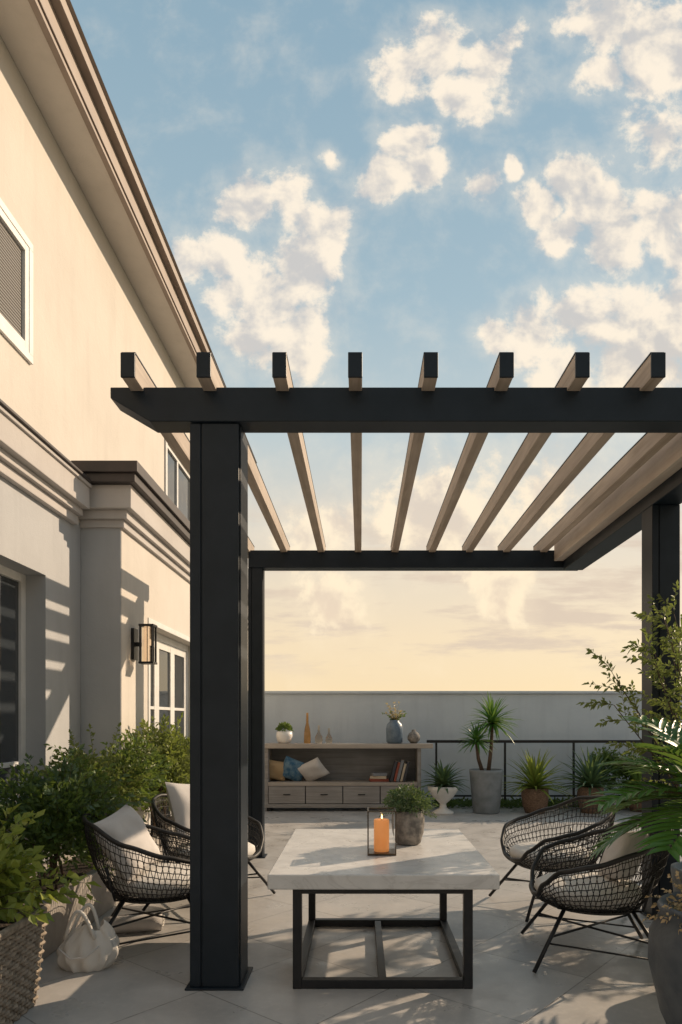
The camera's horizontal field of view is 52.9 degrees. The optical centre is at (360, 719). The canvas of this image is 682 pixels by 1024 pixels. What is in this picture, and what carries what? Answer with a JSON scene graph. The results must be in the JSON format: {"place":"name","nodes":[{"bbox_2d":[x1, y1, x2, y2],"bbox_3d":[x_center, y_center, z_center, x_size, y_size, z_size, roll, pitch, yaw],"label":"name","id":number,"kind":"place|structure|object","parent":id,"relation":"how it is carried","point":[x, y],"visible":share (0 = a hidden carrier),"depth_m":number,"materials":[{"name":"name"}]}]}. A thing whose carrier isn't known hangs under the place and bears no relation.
{"place":"outdoors","nodes":[
{"label":"outdoors","id":0,"kind":"place"},
{"bbox_2d":[14,804,681,1023],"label":"patio floor","id":1,"kind":"structure","parent":0,"point":[144,982],"depth_m":4.22,"materials":[{"name":"tile"}]},
{"bbox_2d":[0,904,50,1023],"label":"woven basket planter","id":2,"kind":"object","parent":1,"relation":"on","point":[22,941],"visible":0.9,"depth_m":3.41,"materials":[{"name":"wicker"}]},
{"bbox_2d":[0,803,102,925],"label":"shrub","id":3,"kind":"object","parent":2,"relation":"in","point":[17,891],"visible":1,"depth_m":3.48,"materials":[{"name":"green plant"}]},
{"bbox_2d":[56,903,119,972],"bbox_3d":[-1.646,1.314,4.124,0.374,0.369,0.240,0,0,0],"label":"tote bag","id":4,"kind":"object","parent":1,"relation":"on","point":[84,946],"visible":1,"depth_m":4.09,"materials":[{"name":"beige fabric"}]},
{"bbox_2d":[7,816,189,959],"bbox_3d":[-2.265,1.320,6.825,0.570,0.360,5.550,0,0,0],"label":"concrete planter","id":5,"kind":"object","parent":1,"relation":"on","point":[61,914],"visible":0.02,"depth_m":4.95,"materials":[{"name":"concrete"}]},
{"bbox_2d":[0,744,152,890],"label":"shrub","id":6,"kind":"object","parent":5,"relation":"in","point":[56,826],"visible":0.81,"depth_m":4.57,"materials":[{"name":"green plant"}]},
{"bbox_2d":[38,722,172,861],"bbox_3d":[-2.128,0.633,5.652,1.042,1.239,1.383,0,0,0],"label":"shrub","id":7,"kind":"object","parent":5,"relation":"in","point":[127,761],"visible":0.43,"depth_m":5.66,"materials":[{"name":"green plant"}]},
{"bbox_2d":[112,712,189,846],"bbox_3d":[-2.007,0.584,6.761,1.244,1.340,1.500,0,0,0],"label":"shrub","id":8,"kind":"object","parent":5,"relation":"in","point":[176,753],"visible":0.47,"depth_m":6.55,"materials":[{"name":"green plant"}]},
{"bbox_2d":[101,914,164,932],"bbox_3d":[-1.609,1.440,4.850,0.431,0.114,0.116,0,0,-15],"label":"rolled towel","id":9,"kind":"object","parent":1,"relation":"on","point":[153,923],"visible":0.65,"depth_m":4.82,"materials":[{"name":"fabric"}]},
{"bbox_2d":[82,812,189,944],"bbox_3d":[-1.396,1.055,4.612,0.896,0.881,0.938,0,0,-12],"label":"wicker armchair","id":10,"kind":"object","parent":1,"relation":"on","point":[159,882],"visible":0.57,"depth_m":4.33,"materials":[{"name":"black wicker"}]},
{"bbox_2d":[94,804,159,883],"bbox_3d":[-1.526,0.800,4.500,0.318,0.461,0.458,0,0,0],"label":"throw pillow","id":11,"kind":"object","parent":10,"relation":"on","point":[124,824],"visible":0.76,"depth_m":4.40,"materials":[{"name":"fabric"}]},
{"bbox_2d":[142,793,275,910],"bbox_3d":[-1.256,1.055,5.629,0.896,0.881,0.938,0,0,14],"label":"wicker armchair","id":12,"kind":"object","parent":1,"relation":"on","point":[159,816],"visible":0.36,"depth_m":5.56,"materials":[{"name":"black wicker"}]},
{"bbox_2d":[165,782,189,835],"bbox_3d":[-1.384,0.740,5.663,0.281,0.482,0.508,0,0,36],"label":"throw pillow","id":13,"kind":"object","parent":12,"relation":"on","point":[178,796],"visible":0.36,"depth_m":5.50,"materials":[{"name":"fabric"}]},
{"bbox_2d":[265,743,432,810],"bbox_3d":[-0.210,0.945,11.475,2.780,1.110,0.550,0,0,0],"label":"wooden console","id":14,"kind":"object","parent":1,"relation":"on","point":[346,782],"visible":0.75,"depth_m":11.25,"materials":[{"name":"brown wood"}]},
{"bbox_2d":[269,760,284,780],"bbox_3d":[-1.420,0.840,11.447,0.417,0.392,0.189,0,0,0],"label":"cushion","id":15,"kind":"object","parent":14,"relation":"on","point":[276,770],"visible":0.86,"depth_m":11.39,"materials":[{"name":"yellow fabric"}]},
{"bbox_2d":[275,722,292,743],"bbox_3d":[-1.275,0.204,11.411,0.330,0.370,0.316,0,0,0],"label":"succulent pot","id":16,"kind":"object","parent":14,"relation":"on","point":[283,736],"visible":1,"depth_m":11.31,"materials":[{"name":"white ceramic"}]},
{"bbox_2d":[283,755,303,780],"bbox_3d":[-1.130,0.830,11.450,0.529,0.493,0.253,0,0,-11],"label":"cushion","id":17,"kind":"object","parent":14,"relation":"on","point":[291,766],"visible":0.89,"depth_m":11.38,"materials":[{"name":"blue fabric"}]},
{"bbox_2d":[304,713,310,742],"bbox_3d":[-0.890,0.134,11.400,0.116,0.510,0.116,0,0,0],"label":"amber bottle","id":18,"kind":"object","parent":14,"relation":"on","point":[307,736],"visible":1,"depth_m":11.36,"materials":[{"name":"orange glass"}]},
{"bbox_2d":[298,757,329,780],"bbox_3d":[-0.800,0.840,11.419,0.529,0.464,0.281,0,0,18],"label":"cushion","id":19,"kind":"object","parent":14,"relation":"on","point":[313,769],"visible":0.99,"depth_m":11.35,"materials":[{"name":"fabric"}]},
{"bbox_2d":[315,725,322,742],"bbox_3d":[-0.700,0.239,11.420,0.130,0.300,0.130,0,0,0],"label":"glass bottle","id":20,"kind":"object","parent":14,"relation":"on","point":[318,738],"visible":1,"depth_m":11.38,"materials":[{"name":"beige"}]},
{"bbox_2d":[325,728,331,743],"bbox_3d":[-0.530,0.262,11.380,0.117,0.255,0.117,0,0,0],"label":"glass bottle","id":21,"kind":"object","parent":14,"relation":"on","point":[328,739],"visible":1,"depth_m":11.34,"materials":[{"name":"beige"}]},
{"bbox_2d":[369,772,388,781],"bbox_3d":[0.300,0.952,11.450,0.318,0.141,0.244,0,0,0],"label":"book stack","id":22,"kind":"object","parent":14,"relation":"on","point":[378,776],"visible":1,"depth_m":11.36,"materials":[{"name":"multicoloured paper"}]},
{"bbox_2d":[381,701,406,743],"bbox_3d":[0.548,0.036,11.391,0.427,0.706,0.360,0,0,0],"label":"flower vase","id":23,"kind":"object","parent":14,"relation":"on","point":[394,730],"visible":1,"depth_m":11.31,"materials":[{"name":"blue ceramic"}]},
{"bbox_2d":[390,759,409,781],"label":"upright books","id":24,"kind":"object","parent":14,"relation":"on","point":[399,770],"visible":1,"depth_m":11.32,"materials":[{"name":"multicoloured paper"}]},
{"bbox_2d":[407,730,419,742],"bbox_3d":[0.880,0.274,11.400,0.210,0.230,0.210,0,0,0],"label":"round vase","id":25,"kind":"object","parent":14,"relation":"on","point":[413,736],"visible":1,"depth_m":11.33,"materials":[{"name":"ceramic"}]},
{"bbox_2d":[267,829,499,988],"bbox_3d":[0.122,1.167,4.480,1.255,0.665,1.560,0,0,0],"label":"patio table","id":26,"kind":"object","parent":1,"relation":"on","point":[312,863],"visible":0.98,"depth_m":3.85,"materials":[{"name":"stone"}]},
{"bbox_2d":[367,807,395,855],"bbox_3d":[0.130,0.697,4.300,0.176,0.274,0.176,0,0,0],"label":"candle lantern","id":27,"kind":"object","parent":26,"relation":"on","point":[381,837],"visible":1,"depth_m":4.26,"materials":[{"name":"orange wax"}]},
{"bbox_2d":[379,781,438,845],"bbox_3d":[0.319,0.624,4.627,0.411,0.420,0.389,0,0,0],"label":"potted plant","id":28,"kind":"object","parent":26,"relation":"on","point":[410,821],"visible":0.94,"depth_m":4.54,"materials":[{"name":"green plant"}]},
{"bbox_2d":[110,352,681,990],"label":"pergola","id":29,"kind":"object","parent":1,"relation":"on","point":[636,488],"visible":0.91,"depth_m":3.82,"materials":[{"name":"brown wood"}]},
{"bbox_2d":[417,760,469,814],"bbox_3d":[1.321,1.060,11.000,0.912,0.880,0.873,0,0,0],"label":"agave plant","id":30,"kind":"object","parent":1,"relation":"on","point":[443,790],"visible":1,"depth_m":10.90,"materials":[{"name":"green plant"}]},
{"bbox_2d":[265,691,681,803],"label":"parapet wall","id":31,"kind":"structure","parent":1,"relation":"on","point":[351,716],"depth_m":12.30,"materials":[{"name":"grey paint"}]},
{"bbox_2d":[457,691,519,813],"bbox_3d":[2.099,0.513,11.102,1.108,1.975,0.935,0,0,0],"label":"yucca palm","id":32,"kind":"object","parent":1,"relation":"on","point":[486,786],"visible":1,"depth_m":10.97,"materials":[{"name":"green plant"}]},
{"bbox_2d":[428,797,625,808],"bbox_3d":[4.620,1.413,11.870,6.955,0.194,0.859,0,0,0],"label":"groundcover","id":33,"kind":"object","parent":1,"relation":"on","point":[507,803],"visible":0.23,"depth_m":11.69,"materials":[{"name":"green plant"}]},
{"bbox_2d":[427,740,641,805],"bbox_3d":[4.975,0.925,11.975,7.650,1.150,0.050,0,0,0],"label":"metal railing","id":34,"kind":"object","parent":1,"relation":"on","point":[573,742],"visible":0.49,"depth_m":11.95,"materials":[{"name":"black metal"}]},
{"bbox_2d":[502,748,574,813],"bbox_3d":[2.821,0.965,11.082,1.345,1.069,1.307,0,0,0],"label":"agave plant","id":35,"kind":"object","parent":1,"relation":"on","point":[534,791],"visible":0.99,"depth_m":10.97,"materials":[{"name":"green plant"}]},
{"bbox_2d":[489,795,615,921],"bbox_3d":[1.586,1.055,5.506,0.896,0.881,0.938,0,0,-10],"label":"wicker armchair","id":36,"kind":"object","parent":1,"relation":"on","point":[523,854],"visible":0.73,"depth_m":5.47,"materials":[{"name":"black wicker"}]},
{"bbox_2d":[553,743,625,813],"bbox_3d":[3.711,0.932,11.130,1.335,1.136,1.322,0,0,0],"label":"agave plant","id":37,"kind":"object","parent":1,"relation":"on","point":[590,775],"visible":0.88,"depth_m":10.98,"materials":[{"name":"green plant"}]},
{"bbox_2d":[521,817,673,973],"bbox_3d":[1.507,1.055,4.355,0.896,0.881,0.938,0,0,8],"label":"wicker armchair","id":38,"kind":"object","parent":1,"relation":"on","point":[582,889],"visible":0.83,"depth_m":4.11,"materials":[{"name":"black wicker"}]},
{"bbox_2d":[598,831,648,879],"bbox_3d":[1.659,0.860,4.340,0.247,0.378,0.489,0,0,0],"label":"throw pillow","id":39,"kind":"object","parent":38,"relation":"on","point":[623,845],"visible":0.57,"depth_m":4.19,"materials":[{"name":"fabric"}]},
{"bbox_2d":[587,744,641,808],"bbox_3d":[4.345,0.944,11.551,1.313,1.114,0.594,0,0,0],"label":"shrub","id":40,"kind":"object","parent":1,"relation":"on","point":[610,757],"visible":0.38,"depth_m":11.47,"materials":[{"name":"green plant"}]},
{"bbox_2d":[605,752,641,811],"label":"agave plant","id":41,"kind":"object","parent":1,"relation":"on","point":[638,776],"visible":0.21,"depth_m":11.20,"materials":[{"name":"green plant"}]},
{"bbox_2d":[576,580,681,891],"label":"olive tree","id":42,"kind":"object","parent":1,"relation":"on","point":[673,646],"visible":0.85,"depth_m":4.77,"materials":[{"name":"green plant"}]},
{"bbox_2d":[582,715,681,862],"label":"cycad palm","id":43,"kind":"object","parent":1,"relation":"on","point":[662,841],"visible":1,"depth_m":3.88,"materials":[{"name":"plant"}]},
{"bbox_2d":[641,871,681,1023],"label":"dried flower pot","id":44,"kind":"object","parent":1,"relation":"on","point":[665,947],"visible":1,"depth_m":2.94,"materials":[{"name":"stone"}]},
{"bbox_2d":[70,0,681,690],"label":"sky","id":45,"kind":"structure","parent":0,"point":[391,182],"materials":[{"name":"blue"}]},
{"label":"ground","id":46,"kind":"structure","parent":0,"visible":0},
{"bbox_2d":[0,36,189,864],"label":"walls","id":47,"kind":"structure","parent":46,"relation":"on","point":[91,321],"depth_m":5.97,"materials":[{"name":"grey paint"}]},
{"bbox_2d":[0,564,25,802],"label":"window","id":48,"kind":"structure","parent":47,"relation":"attached to","point":[12,667],"depth_m":5.42,"materials":[{"name":"black glass"}]},
{"bbox_2d":[0,207,28,351],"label":"window","id":49,"kind":"structure","parent":47,"relation":"attached to","point":[14,283],"depth_m":5.08,"materials":[{"name":"grey glass"}]},
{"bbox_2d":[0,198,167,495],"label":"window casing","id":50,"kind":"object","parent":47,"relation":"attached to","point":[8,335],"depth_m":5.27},
{"bbox_2d":[0,405,189,849],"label":"cornice","id":51,"kind":"structure","parent":47,"relation":"attached to","point":[34,466],"depth_m":6.29,"materials":[{"name":"grey paint"}]},
{"bbox_2d":[0,399,189,544],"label":"coping","id":52,"kind":"object","parent":51,"relation":"on","point":[136,476],"visible":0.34,"depth_m":6.10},
{"bbox_2d":[0,0,256,462],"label":"roof","id":53,"kind":"structure","parent":47,"relation":"on","point":[46,44],"depth_m":6.02,"materials":[{"name":"beige paint"}]},
{"bbox_2d":[131,624,156,664],"bbox_3d":[-2.091,-0.730,6.620,0.213,0.380,0.140,0,0,0],"label":"wall lantern","id":54,"kind":"object","parent":47,"relation":"attached to","point":[146,644],"depth_m":6.58,"materials":[{"name":"black metal"}]},
{"bbox_2d":[148,617,189,831],"bbox_3d":[-2.295,0.195,8.220,0.210,2.510,2.280,0,0,0],"label":"french door","id":55,"kind":"structure","parent":47,"relation":"attached to","point":[168,684],"depth_m":8.40,"materials":[{"name":"white glass"}]},
{"bbox_2d":[168,445,189,520],"bbox_3d":[-2.625,-3.220,9.865,0.050,1.040,1.670,0,0,0],"label":"window","id":56,"kind":"structure","parent":47,"relation":"attached to","point":[178,485],"depth_m":9.87,"materials":[{"name":"white glass"}]}
]}

